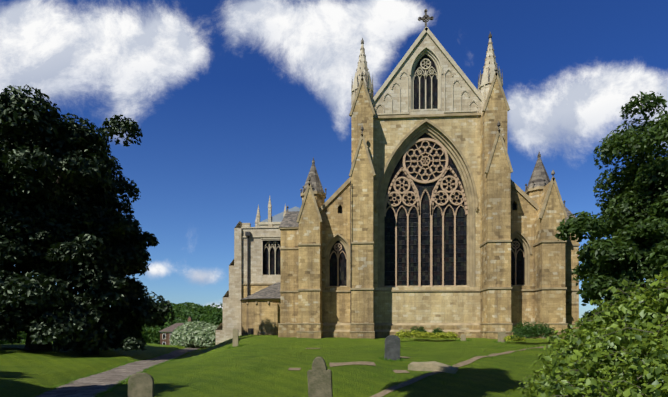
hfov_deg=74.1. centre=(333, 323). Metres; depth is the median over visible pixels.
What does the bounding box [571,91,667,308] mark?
tree
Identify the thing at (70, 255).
tree
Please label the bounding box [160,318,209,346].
house
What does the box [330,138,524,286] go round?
cathedral tracery
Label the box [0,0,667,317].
sky
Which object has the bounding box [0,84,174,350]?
big beech tree
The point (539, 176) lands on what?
cathedral finials
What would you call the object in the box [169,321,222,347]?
blossom bush
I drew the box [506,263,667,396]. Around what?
bush
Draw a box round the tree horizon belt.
[0,303,222,343]
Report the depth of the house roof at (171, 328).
152.22 m
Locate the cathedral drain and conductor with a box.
[350,180,529,337]
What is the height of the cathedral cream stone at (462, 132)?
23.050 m
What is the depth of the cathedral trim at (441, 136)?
41.27 m
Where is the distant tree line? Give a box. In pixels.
[143,302,222,328]
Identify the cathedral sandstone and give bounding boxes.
[242,78,580,338]
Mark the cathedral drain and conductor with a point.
(350, 252)
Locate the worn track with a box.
[370,346,543,396]
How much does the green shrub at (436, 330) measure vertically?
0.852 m
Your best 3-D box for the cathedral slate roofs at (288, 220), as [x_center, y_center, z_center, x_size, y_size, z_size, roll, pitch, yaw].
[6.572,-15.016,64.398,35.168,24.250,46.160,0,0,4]
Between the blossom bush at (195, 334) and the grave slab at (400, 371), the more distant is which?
the blossom bush at (195, 334)
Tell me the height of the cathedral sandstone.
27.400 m
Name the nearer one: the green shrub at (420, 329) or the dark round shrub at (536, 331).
the dark round shrub at (536, 331)
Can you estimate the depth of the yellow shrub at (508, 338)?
32.55 m
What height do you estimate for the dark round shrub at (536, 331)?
1.340 m
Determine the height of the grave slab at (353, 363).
0.146 m
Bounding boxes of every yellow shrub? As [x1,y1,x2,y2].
[395,329,422,338]
[416,331,434,338]
[432,331,458,338]
[503,335,525,340]
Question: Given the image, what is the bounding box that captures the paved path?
[35,347,200,396]
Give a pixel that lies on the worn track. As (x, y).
(406, 383)
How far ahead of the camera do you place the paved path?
19.50 m
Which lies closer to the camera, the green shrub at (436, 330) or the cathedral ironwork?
the green shrub at (436, 330)
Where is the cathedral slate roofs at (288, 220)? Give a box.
[241,206,575,299]
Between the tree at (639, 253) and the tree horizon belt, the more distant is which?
the tree horizon belt
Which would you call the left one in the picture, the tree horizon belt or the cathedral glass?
the tree horizon belt
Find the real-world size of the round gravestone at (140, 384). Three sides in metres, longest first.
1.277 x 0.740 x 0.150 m
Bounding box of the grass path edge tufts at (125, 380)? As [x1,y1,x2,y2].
[23,352,189,396]
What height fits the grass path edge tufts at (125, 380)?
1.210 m
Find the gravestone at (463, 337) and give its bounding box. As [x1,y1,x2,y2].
[461,334,465,340]
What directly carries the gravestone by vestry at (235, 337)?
on the lawn
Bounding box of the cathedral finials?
[286,9,565,211]
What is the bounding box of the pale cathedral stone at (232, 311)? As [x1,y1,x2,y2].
[216,33,496,344]
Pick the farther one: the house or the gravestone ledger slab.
the house
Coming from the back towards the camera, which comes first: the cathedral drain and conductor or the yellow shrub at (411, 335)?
the cathedral drain and conductor
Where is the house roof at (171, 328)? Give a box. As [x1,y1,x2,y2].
[158,317,190,331]
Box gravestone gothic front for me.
[307,357,332,396]
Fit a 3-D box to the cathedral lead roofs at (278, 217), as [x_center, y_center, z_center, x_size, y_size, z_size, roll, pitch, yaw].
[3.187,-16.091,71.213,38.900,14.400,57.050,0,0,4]
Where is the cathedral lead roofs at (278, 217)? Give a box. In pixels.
[261,206,299,221]
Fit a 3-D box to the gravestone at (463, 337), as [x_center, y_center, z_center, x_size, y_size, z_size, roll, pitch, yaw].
[10.251,1.316,35.067,0.400,0.948,0.100,0,0,7]
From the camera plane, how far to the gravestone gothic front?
12.72 m
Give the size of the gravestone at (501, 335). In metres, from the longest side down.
1.250 x 0.550 x 0.120 m
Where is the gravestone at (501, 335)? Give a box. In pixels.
[498,332,505,342]
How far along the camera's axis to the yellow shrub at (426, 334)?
34.88 m
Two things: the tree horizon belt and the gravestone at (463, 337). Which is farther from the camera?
the tree horizon belt
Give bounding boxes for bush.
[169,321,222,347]
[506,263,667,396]
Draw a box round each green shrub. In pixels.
[410,326,425,332]
[433,327,443,333]
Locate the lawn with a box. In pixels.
[0,335,573,396]
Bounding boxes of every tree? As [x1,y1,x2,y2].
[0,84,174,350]
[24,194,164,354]
[555,211,667,324]
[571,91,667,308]
[619,147,667,222]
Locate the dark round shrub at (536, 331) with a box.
[510,320,557,338]
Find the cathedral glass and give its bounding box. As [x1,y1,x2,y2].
[248,54,524,334]
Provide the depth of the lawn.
19.95 m
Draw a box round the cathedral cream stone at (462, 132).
[373,116,479,322]
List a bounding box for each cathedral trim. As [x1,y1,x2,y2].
[216,27,502,329]
[240,73,579,331]
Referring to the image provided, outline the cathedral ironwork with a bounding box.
[245,217,434,295]
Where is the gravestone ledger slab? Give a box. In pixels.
[408,361,457,373]
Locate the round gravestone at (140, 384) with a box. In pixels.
[128,373,153,396]
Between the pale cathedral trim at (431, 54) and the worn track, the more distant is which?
the pale cathedral trim at (431, 54)
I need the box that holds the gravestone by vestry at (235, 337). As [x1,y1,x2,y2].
[233,329,237,346]
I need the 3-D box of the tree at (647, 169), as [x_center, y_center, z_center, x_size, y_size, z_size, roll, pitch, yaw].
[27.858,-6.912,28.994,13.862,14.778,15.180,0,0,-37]
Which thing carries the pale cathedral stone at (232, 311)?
on the lawn
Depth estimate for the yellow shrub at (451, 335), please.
34.82 m

